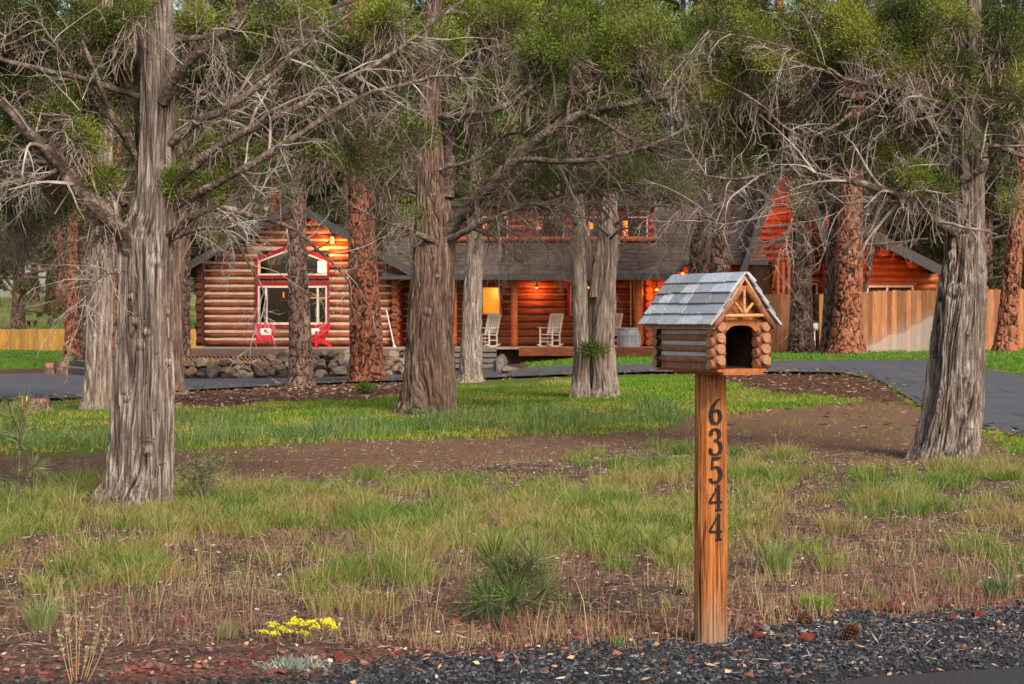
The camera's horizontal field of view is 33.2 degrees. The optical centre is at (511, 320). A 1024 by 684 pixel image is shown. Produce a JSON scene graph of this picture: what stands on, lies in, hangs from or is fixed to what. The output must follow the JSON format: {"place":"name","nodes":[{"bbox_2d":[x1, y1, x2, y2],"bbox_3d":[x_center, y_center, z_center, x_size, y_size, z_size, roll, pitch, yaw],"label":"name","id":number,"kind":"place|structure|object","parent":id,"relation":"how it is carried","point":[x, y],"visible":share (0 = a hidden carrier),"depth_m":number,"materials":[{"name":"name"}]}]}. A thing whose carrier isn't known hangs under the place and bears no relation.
{"place":"outdoors","nodes":[
{"label":"outdoors","id":0,"kind":"place"},
{"bbox_2d":[0,297,1023,683],"bbox_3d":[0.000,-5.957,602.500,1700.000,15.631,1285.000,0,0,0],"label":"ground","id":1,"kind":"structure","parent":0,"point":[80,457],"depth_m":10.01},
{"bbox_2d":[0,385,50,506],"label":"pine sapling","id":2,"kind":"object","parent":1,"relation":"on","point":[20,431],"visible":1,"depth_m":11.74,"materials":[{"name":"green plant"}]},
{"bbox_2d":[11,103,39,303],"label":"pine tree","id":3,"kind":"object","parent":1,"relation":"on","point":[38,295],"depth_m":169.56,"materials":[{"name":"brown plant"}]},
{"bbox_2d":[3,0,69,329],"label":"pine tree","id":4,"kind":"object","parent":1,"relation":"on","point":[58,247],"visible":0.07,"depth_m":61.91,"materials":[{"name":"red plant"}]},
{"bbox_2d":[0,111,79,328],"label":"juniper tree","id":5,"kind":"object","parent":1,"relation":"on","point":[17,300],"visible":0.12,"depth_m":99.69,"materials":[{"name":"green plant"}]},
{"bbox_2d":[8,588,71,631],"bbox_3d":[-2.012,1.217,7.216,0.329,0.183,0.357,0,0,40],"label":"grass tuft","id":6,"kind":"object","parent":1,"relation":"on","point":[38,617],"visible":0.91,"depth_m":7.21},
{"bbox_2d":[25,398,55,410],"bbox_3d":[-6.947,1.250,25.124,0.492,0.220,0.494,0,0,0],"label":"tree stump","id":7,"kind":"object","parent":1,"relation":"on","point":[44,403],"visible":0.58,"depth_m":25.01,"materials":[{"name":"wood"}]},
{"bbox_2d":[43,362,54,373],"bbox_3d":[-14.303,1.500,52.944,0.362,0.429,0.391,0,0,0],"label":"tree stump","id":8,"kind":"object","parent":1,"relation":"on","point":[48,367],"visible":0.91,"depth_m":52.80,"materials":[{"name":"brown wood"}]},
{"bbox_2d":[20,21,80,315],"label":"pine tree","id":9,"kind":"object","parent":1,"relation":"on","point":[53,291],"visible":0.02,"depth_m":131.76,"materials":[{"name":"brown plant"}]},
{"bbox_2d":[55,362,67,374],"bbox_3d":[-14.231,1.512,54.161,0.400,0.438,0.386,0,0,39],"label":"tree stump","id":10,"kind":"object","parent":1,"relation":"on","point":[58,367],"visible":0.84,"depth_m":54.02,"materials":[{"name":"brown wood"}]},
{"bbox_2d":[6,0,133,356],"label":"pine tree","id":11,"kind":"object","parent":1,"relation":"on","point":[74,346],"visible":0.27,"depth_m":59.84,"materials":[{"name":"red plant"}]},
{"bbox_2d":[68,360,84,374],"bbox_3d":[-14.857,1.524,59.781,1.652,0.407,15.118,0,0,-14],"label":"timber steps","id":12,"kind":"structure","parent":1,"relation":"on","point":[79,369],"depth_m":56.19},
{"bbox_2d":[35,150,122,293],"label":"pine tree","id":13,"kind":"object","parent":1,"relation":"on","point":[43,287],"visible":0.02,"depth_m":122.89,"materials":[{"name":"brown plant"}]},
{"bbox_2d":[56,591,111,683],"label":"dry grass stalks","id":14,"kind":"object","parent":1,"relation":"on","point":[79,638],"visible":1,"depth_m":6.17,"materials":[{"name":"plant"}]},
{"bbox_2d":[45,0,135,359],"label":"pine tree","id":15,"kind":"object","parent":1,"relation":"on","point":[81,335],"visible":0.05,"depth_m":65.34,"materials":[{"name":"brown plant"}]},
{"bbox_2d":[0,329,202,350],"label":"fence","id":16,"kind":"object","parent":1,"relation":"on","point":[31,339],"visible":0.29,"depth_m":81.09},
{"bbox_2d":[0,295,203,346],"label":"meadow grass","id":17,"kind":"structure","parent":1,"relation":"on","point":[5,300],"depth_m":129.29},
{"bbox_2d":[79,473,124,502],"bbox_3d":[-2.779,1.228,11.871,0.503,0.412,0.394,0,0,34],"label":"pine sapling","id":18,"kind":"object","parent":1,"relation":"on","point":[91,491],"visible":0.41,"depth_m":11.87,"materials":[{"name":"green plant"}]},
{"bbox_2d":[84,0,134,361],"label":"pine tree","id":19,"kind":"object","parent":1,"relation":"on","point":[118,142],"visible":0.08,"depth_m":69.81,"materials":[{"name":"red plant"}]},
{"bbox_2d":[0,0,260,409],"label":"juniper tree","id":20,"kind":"object","parent":1,"relation":"on","point":[97,386],"visible":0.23,"depth_m":25.22,"materials":[{"name":"grey plant"}]},
{"bbox_2d":[81,0,179,221],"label":"pine tree","id":21,"kind":"object","parent":1,"relation":"on","point":[127,163],"visible":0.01,"depth_m":101.78,"materials":[{"name":"brown plant"}]},
{"bbox_2d":[121,93,235,297],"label":"juniper tree","id":22,"kind":"object","parent":1,"relation":"on","point":[195,251],"visible":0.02,"depth_m":91.56,"materials":[{"name":"green plant"}]},
{"bbox_2d":[174,447,234,500],"bbox_3d":[-2.220,1.093,12.112,0.598,0.434,0.372,0,0,0],"label":"shrub","id":23,"kind":"object","parent":1,"relation":"on","point":[209,472],"visible":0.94,"depth_m":12.08,"materials":[{"name":"green plant"}]},
{"bbox_2d":[117,0,292,357],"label":"pine tree","id":24,"kind":"object","parent":1,"relation":"on","point":[186,328],"visible":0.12,"depth_m":51.88,"materials":[{"name":"brown plant"}]},
{"bbox_2d":[174,0,267,264],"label":"pine tree","id":25,"kind":"object","parent":1,"relation":"on","point":[223,2],"visible":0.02,"depth_m":95.80,"materials":[{"name":"green plant"}]},
{"bbox_2d":[115,0,338,392],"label":"juniper tree","id":26,"kind":"object","parent":1,"relation":"on","point":[177,335],"visible":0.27,"depth_m":37.40,"materials":[{"name":"grey plant"}]},
{"bbox_2d":[209,615,252,638],"bbox_3d":[-1.159,1.252,7.019,0.221,0.092,0.243,0,0,0],"label":"grass tuft","id":27,"kind":"object","parent":1,"relation":"on","point":[222,631],"visible":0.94,"depth_m":6.99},
{"bbox_2d":[190,0,285,283],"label":"pine tree","id":28,"kind":"object","parent":1,"relation":"on","point":[243,75],"depth_m":109.75,"materials":[{"name":"green plant"}]},
{"bbox_2d":[190,0,335,264],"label":"pine tree","id":29,"kind":"object","parent":1,"relation":"on","point":[278,260],"visible":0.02,"depth_m":89.44,"materials":[{"name":"green plant"}]},
{"bbox_2d":[0,0,533,513],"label":"juniper tree","id":30,"kind":"object","parent":1,"relation":"on","point":[50,130],"visible":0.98,"depth_m":11.89,"materials":[{"name":"green plant"}]},
{"bbox_2d":[184,349,404,377],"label":"stone wall","id":31,"kind":"structure","parent":1,"relation":"on","point":[276,365],"depth_m":53.56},
{"bbox_2d":[266,140,341,264],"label":"juniper tree","id":32,"kind":"object","parent":1,"relation":"on","point":[312,197],"visible":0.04,"depth_m":99.83,"materials":[{"name":"green plant"}]},
{"bbox_2d":[252,653,357,676],"bbox_3d":[-0.769,1.290,6.379,0.401,0.094,0.269,0,0,20],"label":"silver plant","id":33,"kind":"object","parent":1,"relation":"on","point":[290,662],"visible":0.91,"depth_m":6.36,"materials":[{"name":"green plant"}]},
{"bbox_2d":[205,0,413,386],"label":"pine tree","id":34,"kind":"object","parent":1,"relation":"on","point":[300,367],"visible":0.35,"depth_m":44.77,"materials":[{"name":"grey plant"}]},
{"bbox_2d":[254,0,418,264],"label":"pine tree","id":35,"kind":"object","parent":1,"relation":"on","point":[342,223],"visible":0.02,"depth_m":87.48,"materials":[{"name":"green plant"}]},
{"bbox_2d":[332,652,350,662],"bbox_3d":[-0.647,1.289,6.526,0.074,0.058,0.058,0,0,0],"label":"cinder rock","id":36,"kind":"object","parent":1,"relation":"on","point":[339,656],"visible":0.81,"depth_m":6.51,"materials":[{"name":"stone"}]},
{"bbox_2d":[259,0,449,383],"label":"pine tree","id":37,"kind":"object","parent":1,"relation":"on","point":[366,360],"visible":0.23,"depth_m":48.30,"materials":[{"name":"red plant"}]},
{"bbox_2d":[354,380,378,392],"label":"shrub","id":38,"kind":"object","parent":1,"relation":"on","point":[365,387],"visible":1,"depth_m":33.33,"materials":[{"name":"green plant"}]},
{"bbox_2d":[316,0,456,262],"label":"pine tree","id":39,"kind":"object","parent":1,"relation":"on","point":[396,154],"depth_m":97.85,"materials":[{"name":"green plant"}]},
{"bbox_2d":[399,407,425,416],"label":"shrub","id":40,"kind":"object","parent":1,"relation":"on","point":[409,410],"visible":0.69,"depth_m":23.11,"materials":[{"name":"green plant"}]},
{"bbox_2d":[321,0,526,245],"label":"pine tree","id":41,"kind":"object","parent":1,"relation":"on","point":[418,7],"visible":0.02,"depth_m":88.56,"materials":[{"name":"green plant"}]},
{"bbox_2d":[338,0,596,382],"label":"juniper tree","id":42,"kind":"object","parent":1,"relation":"on","point":[471,358],"visible":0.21,"depth_m":42.03,"materials":[{"name":"grey plant"}]},
{"bbox_2d":[455,348,496,367],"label":"porch steps","id":43,"kind":"structure","parent":1,"relation":"on","point":[484,355],"depth_m":58.22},
{"bbox_2d":[462,575,516,622],"bbox_3d":[-0.104,1.218,7.582,0.332,0.218,0.315,0,0,0],"label":"grass tuft","id":44,"kind":"object","parent":1,"relation":"on","point":[484,613],"visible":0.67,"depth_m":7.53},
{"bbox_2d":[493,354,507,370],"bbox_3d":[-0.341,1.349,51.391,0.403,0.709,0.298,0,0,-26],"label":"boulder","id":45,"kind":"object","parent":1,"relation":"on","point":[499,361],"visible":0.68,"depth_m":51.27,"materials":[{"name":"stone"}]},
{"bbox_2d":[500,366,518,372],"bbox_3d":[-0.072,1.395,47.868,0.508,0.278,0.420,0,0,0],"label":"boulder","id":46,"kind":"object","parent":1,"relation":"on","point":[507,369],"visible":0.77,"depth_m":47.73,"materials":[{"name":"stone"}]},
{"bbox_2d":[0,403,1023,618],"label":"wild grass","id":47,"kind":"structure","parent":1,"relation":"on","point":[353,506],"depth_m":11.05,"materials":[{"name":"plant"}]},
{"bbox_2d":[0,564,1023,681],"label":"red cinders","id":48,"kind":"object","parent":1,"relation":"on","point":[204,665],"visible":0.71,"depth_m":6.91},
{"bbox_2d":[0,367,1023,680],"bbox_3d":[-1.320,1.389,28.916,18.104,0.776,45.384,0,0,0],"label":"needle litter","id":49,"kind":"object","parent":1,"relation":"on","point":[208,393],"visible":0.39,"depth_m":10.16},
{"bbox_2d":[448,0,576,200],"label":"pine tree","id":50,"kind":"object","parent":1,"relation":"on","point":[509,125],"visible":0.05,"depth_m":87.15,"materials":[{"name":"green plant"}]},
{"bbox_2d":[450,524,579,628],"bbox_3d":[0.046,1.103,7.481,0.629,0.490,0.525,0,0,-33],"label":"pine sapling","id":51,"kind":"object","parent":1,"relation":"on","point":[505,570],"visible":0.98,"depth_m":7.48,"materials":[{"name":"green plant"}]},
{"bbox_2d":[245,0,795,416],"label":"juniper tree","id":52,"kind":"object","parent":1,"relation":"on","point":[429,383],"visible":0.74,"depth_m":23.43,"materials":[{"name":"green plant"}]},
{"bbox_2d":[57,575,1023,683],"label":"bark chips","id":53,"kind":"object","parent":1,"relation":"on","point":[570,657],"visible":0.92,"depth_m":6.52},
{"bbox_2d":[495,0,602,200],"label":"pine tree","id":54,"kind":"object","parent":1,"relation":"on","point":[551,117],"visible":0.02,"depth_m":95.72,"materials":[{"name":"green plant"}]},
{"bbox_2d":[183,142,941,376],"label":"log house","id":55,"kind":"structure","parent":1,"relation":"on","point":[218,333],"depth_m":60.42,"materials":[{"name":"wood"}]},
{"bbox_2d":[255,322,274,347],"bbox_3d":[-8.309,0.474,57.685,0.780,0.885,0.861,0,0,-8],"label":"adirondack chair","id":56,"kind":"object","parent":55,"relation":"on","point":[265,338],"visible":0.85,"depth_m":57.82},
{"bbox_2d":[255,246,329,278],"bbox_3d":[-7.664,-2.083,59.955,2.579,1.230,0.290,0,0,0],"label":"window","id":57,"kind":"structure","parent":55,"relation":"in","point":[280,251],"depth_m":59.84,"materials":[{"name":"red paint"}]},
{"bbox_2d":[255,283,329,327],"bbox_3d":[-7.664,-0.537,59.955,2.579,1.576,0.290,0,0,0],"label":"window","id":58,"kind":"structure","parent":55,"relation":"in","point":[265,285],"depth_m":59.84,"materials":[{"name":"red paint"}]},
{"bbox_2d":[317,260,325,273],"bbox_3d":[-6.770,-1.985,61.200,0.360,0.592,0.360,0,0,0],"label":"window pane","id":59,"kind":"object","parent":55,"relation":"hanging from","point":[321,266],"visible":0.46,"depth_m":61.07,"materials":[{"name":"white"}]},
{"bbox_2d":[312,322,331,347],"bbox_3d":[-6.553,0.474,57.671,0.780,0.885,0.861,0,0,34],"label":"adirondack chair","id":60,"kind":"object","parent":55,"relation":"on","point":[315,338],"visible":0.67,"depth_m":57.73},
{"bbox_2d":[399,290,402,345],"bbox_3d":[-4.146,-0.109,62.130,0.371,2.009,0.180,0,0,0],"label":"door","id":61,"kind":"structure","parent":55,"relation":"in","point":[401,291],"depth_m":62.12,"materials":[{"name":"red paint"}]},
{"bbox_2d":[482,313,500,346],"bbox_3d":[-0.863,0.323,60.607,0.630,1.181,0.867,0,0,36],"label":"rocking chair","id":62,"kind":"object","parent":55,"relation":"on","point":[488,327],"visible":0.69,"depth_m":60.78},
{"bbox_2d":[481,285,502,316],"bbox_3d":[-0.953,-0.730,62.145,1.262,1.163,0.270,0,0,0],"label":"window","id":63,"kind":"structure","parent":55,"relation":"in","point":[487,307],"depth_m":62.17,"materials":[{"name":"glass"}]},
{"bbox_2d":[482,215,508,236],"bbox_3d":[-0.617,-3.333,61.955,1.037,0.938,0.150,0,0,0],"label":"window","id":64,"kind":"structure","parent":55,"relation":"in","point":[502,233],"depth_m":61.90,"materials":[{"name":"glass"}]},
{"bbox_2d":[535,215,564,236],"bbox_3d":[1.383,-3.333,61.955,1.086,0.938,0.150,0,0,0],"label":"window","id":65,"kind":"structure","parent":55,"relation":"in","point":[545,230],"depth_m":61.90,"materials":[{"name":"glass"}]},
{"bbox_2d":[537,313,563,346],"bbox_3d":[1.355,0.323,60.607,0.630,1.181,0.867,0,0,36],"label":"rocking chair","id":66,"kind":"object","parent":55,"relation":"on","point":[552,328],"visible":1,"depth_m":60.73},
{"bbox_2d":[567,284,588,316],"bbox_3d":[2.673,-0.730,62.145,1.337,1.213,0.270,0,0,0],"label":"window","id":67,"kind":"structure","parent":55,"relation":"in","point":[569,287],"depth_m":62.03,"materials":[{"name":"red paint"}]},
{"bbox_2d":[587,215,600,235],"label":"window","id":68,"kind":"structure","parent":55,"relation":"in","point":[588,222],"depth_m":61.90,"materials":[{"name":"glass"}]},
{"bbox_2d":[614,313,622,346],"bbox_3d":[3.453,0.323,60.607,0.630,1.181,0.867,0,0,36],"label":"rocking chair","id":69,"kind":"object","parent":55,"relation":"on","point":[619,320],"visible":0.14,"depth_m":60.77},
{"bbox_2d":[621,215,648,236],"bbox_3d":[4.444,-3.333,61.955,0.988,0.938,0.150,0,0,0],"label":"window","id":70,"kind":"structure","parent":55,"relation":"in","point":[628,220],"depth_m":61.90,"materials":[{"name":"glass"}]},
{"bbox_2d":[751,263,771,295],"bbox_3d":[9.001,-0.563,62.525,0.968,3.144,0.050,0,0,0],"label":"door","id":71,"kind":"structure","parent":55,"relation":"in","point":[761,273],"depth_m":62.50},
{"bbox_2d":[867,285,913,292],"bbox_3d":[13.587,-0.385,61.725,1.697,1.788,0.150,0,0,0],"label":"window","id":72,"kind":"structure","parent":55,"relation":"in","point":[871,288],"depth_m":61.74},
{"bbox_2d":[545,0,671,200],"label":"pine tree","id":73,"kind":"object","parent":1,"relation":"on","point":[605,144],"visible":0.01,"depth_m":88.79,"materials":[{"name":"green plant"}]},
{"bbox_2d":[451,0,776,398],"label":"juniper tree","id":74,"kind":"object","parent":1,"relation":"on","point":[594,372],"visible":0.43,"depth_m":28.85,"materials":[{"name":"grey plant"}]},
{"bbox_2d":[617,328,640,346],"bbox_3d":[4.035,0.726,59.292,0.835,0.979,0.835,0,0,0],"label":"barrel","id":75,"kind":"object","parent":1,"relation":"on","point":[628,337],"visible":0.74,"depth_m":58.96,"materials":[{"name":"grey wood"}]},
{"bbox_2d":[620,131,677,203],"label":"juniper tree","id":76,"kind":"object","parent":1,"relation":"on","point":[669,202],"visible":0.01,"depth_m":99.77,"materials":[{"name":"green plant"}]},
{"bbox_2d":[605,0,759,203],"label":"pine tree","id":77,"kind":"object","parent":1,"relation":"on","point":[674,3],"visible":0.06,"depth_m":87.70,"materials":[{"name":"green plant"}]},
{"bbox_2d":[638,272,781,643],"bbox_3d":[0.805,0.617,7.010,0.363,1.624,0.502,0,0,-30],"label":"mailbox","id":78,"kind":"object","parent":1,"relation":"on","point":[710,331],"visible":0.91,"depth_m":6.94,"materials":[{"name":"brown wood"}]},
{"bbox_2d":[653,0,768,203],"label":"pine tree","id":79,"kind":"object","parent":1,"relation":"on","point":[676,128],"visible":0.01,"depth_m":107.86,"materials":[{"name":"green plant"}]},
{"bbox_2d":[640,0,797,273],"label":"pine tree","id":80,"kind":"object","parent":1,"relation":"on","point":[703,262],"visible":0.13,"depth_m":53.71,"materials":[{"name":"brown plant"}]},
{"bbox_2d":[637,0,804,272],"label":"pine tree","id":81,"kind":"object","parent":1,"relation":"on","point":[718,262],"visible":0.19,"depth_m":51.75,"materials":[{"name":"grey plant"}]},
{"bbox_2d":[737,527,803,574],"bbox_3d":[1.339,1.207,8.951,0.416,0.244,0.489,0,0,0],"label":"grass tuft","id":82,"kind":"object","parent":1,"relation":"on","point":[779,554],"visible":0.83,"depth_m":8.91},
{"bbox_2d":[765,294,790,351],"bbox_3d":[8.430,0.120,52.424,1.402,1.882,0.148,0,0,12],"label":"fence","id":83,"kind":"object","parent":1,"relation":"on","point":[779,333],"visible":0.26,"depth_m":52.40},
{"bbox_2d":[709,0,872,214],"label":"pine tree","id":84,"kind":"object","parent":1,"relation":"on","point":[762,8],"visible":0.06,"depth_m":82.77,"materials":[{"name":"green plant"}]},
{"bbox_2d":[723,0,883,352],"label":"pine tree","id":85,"kind":"object","parent":1,"relation":"on","point":[796,344],"visible":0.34,"depth_m":50.36,"materials":[{"name":"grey plant"}]},
{"bbox_2d":[797,611,811,623],"bbox_3d":[1.268,1.287,7.431,0.071,0.058,0.054,0,0,-28],"label":"pine cone","id":86,"kind":"object","parent":1,"relation":"on","point":[807,616],"visible":0.99,"depth_m":7.42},
{"bbox_2d":[796,632,814,640],"bbox_3d":[1.202,1.295,7.035,0.068,0.036,0.075,0,0,30],"label":"cinder rock","id":87,"kind":"object","parent":1,"relation":"on","point":[805,636],"visible":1,"depth_m":7.01,"materials":[{"name":"stone"}]},
{"bbox_2d":[812,293,820,349],"bbox_3d":[9.165,0.100,51.651,0.137,1.861,1.501,0,0,0],"label":"fence","id":88,"kind":"object","parent":1,"relation":"on","point":[815,299],"visible":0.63,"depth_m":51.89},
{"bbox_2d":[792,589,846,610],"bbox_3d":[1.398,1.276,7.801,0.306,0.092,0.296,0,0,0],"label":"grass tuft","id":89,"kind":"object","parent":1,"relation":"on","point":[808,601],"visible":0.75,"depth_m":7.77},
{"bbox_2d":[633,0,1023,461],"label":"juniper tree","id":90,"kind":"object","parent":1,"relation":"on","point":[950,420],"visible":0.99,"depth_m":16.09,"materials":[{"name":"green plant"}]},
{"bbox_2d":[796,453,880,462],"bbox_3d":[2.990,1.289,16.155,1.155,0.022,0.511,0,0,-29],"label":"fallen branch","id":91,"kind":"object","parent":1,"relation":"on","point":[809,459],"visible":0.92,"depth_m":16.35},
{"bbox_2d":[840,623,860,641],"bbox_3d":[1.381,1.271,6.996,0.087,0.082,0.068,0,0,0],"label":"pine cone","id":92,"kind":"object","parent":1,"relation":"on","point":[851,630],"visible":1,"depth_m":6.99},
{"bbox_2d":[756,0,951,354],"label":"pine tree","id":93,"kind":"object","parent":1,"relation":"on","point":[847,333],"visible":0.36,"depth_m":48.30,"materials":[{"name":"red plant"}]},
{"bbox_2d":[773,0,934,353],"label":"pine tree","id":94,"kind":"object","parent":1,"relation":"on","point":[829,289],"visible":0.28,"depth_m":49.28,"materials":[{"name":"brown plant"}]},
{"bbox_2d":[865,584,888,601],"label":"grass tuft","id":95,"kind":"object","parent":1,"relation":"on","point":[870,591],"visible":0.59,"depth_m":8.06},
{"bbox_2d":[812,0,944,256],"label":"pine tree","id":96,"kind":"object","parent":1,"relation":"on","point":[879,228],"visible":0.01,"depth_m":81.31,"materials":[{"name":"green plant"}]},
{"bbox_2d":[887,600,901,610],"bbox_3d":[1.732,1.289,7.776,0.069,0.050,0.062,0,0,0],"label":"cinder rock","id":97,"kind":"object","parent":1,"relation":"on","point":[890,605],"visible":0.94,"depth_m":7.76,"materials":[{"name":"stone"}]},
{"bbox_2d":[835,0,957,291],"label":"pine tree","id":98,"kind":"object","parent":1,"relation":"on","point":[867,276],"visible":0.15,"depth_m":56.94,"materials":[{"name":"brown plant"}]},
{"bbox_2d":[862,50,954,276],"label":"juniper tree","id":99,"kind":"object","parent":1,"relation":"on","point":[937,255],"visible":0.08,"depth_m":73.40,"materials":[{"name":"green plant"}]},
{"bbox_2d":[862,0,954,254],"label":"pine tree","id":100,"kind":"object","parent":1,"relation":"on","point":[893,227],"visible":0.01,"depth_m":89.85,"materials":[{"name":"green plant"}]},
{"bbox_2d":[819,289,1023,351],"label":"fence","id":101,"kind":"object","parent":1,"relation":"on","point":[897,320],"visible":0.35,"depth_m":50.34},
{"bbox_2d":[901,4,1023,289],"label":"juniper tree","id":102,"kind":"object","parent":1,"relation":"on","point":[995,253],"visible":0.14,"depth_m":71.80,"materials":[{"name":"green plant"}]},
{"bbox_2d":[923,1,1023,352],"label":"pine tree","id":103,"kind":"object","parent":1,"relation":"on","point":[1006,336],"visible":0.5,"depth_m":47.39,"materials":[{"name":"red plant"}]},
{"bbox_2d":[928,0,1023,288],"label":"pine tree","id":104,"kind":"object","parent":1,"relation":"on","point":[1017,1],"visible":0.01,"depth_m":92.77,"materials":[{"name":"green plant"}]},
{"bbox_2d":[970,572,1023,599],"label":"grass tuft","id":105,"kind":"object","parent":1,"relation":"on","point":[993,586],"visible":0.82,"depth_m":8.12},
{"bbox_2d":[981,0,1023,250],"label":"pine tree","id":106,"kind":"object","parent":1,"relation":"on","point":[1009,33],"depth_m":79.65,"materials":[{"name":"green plant"}]},
{"bbox_2d":[0,471,1023,652],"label":"dry grass","id":107,"kind":"structure","parent":0,"point":[795,602],"depth_m":8.27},
{"bbox_2d":[0,347,1023,453],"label":"lawn grass","id":108,"kind":"structure","parent":0,"point":[341,426],"depth_m":23.07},
{"bbox_2d":[0,599,1023,683],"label":"black gravel","id":109,"kind":"structure","parent":0,"point":[708,671],"depth_m":6.63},
{"bbox_2d":[0,360,1023,435],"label":"driveway","id":110,"kind":"structure","parent":0,"point":[1004,400],"depth_m":38.25,"materials":[{"name":"asphalt"}]},
{"bbox_2d":[0,0,1023,296],"label":"sky","id":111,"kind":"structure","parent":0,"point":[2,294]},
{"bbox_2d":[819,666,1023,683],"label":"road","id":112,"kind":"structure","parent":0,"point":[1013,675],"depth_m":6.25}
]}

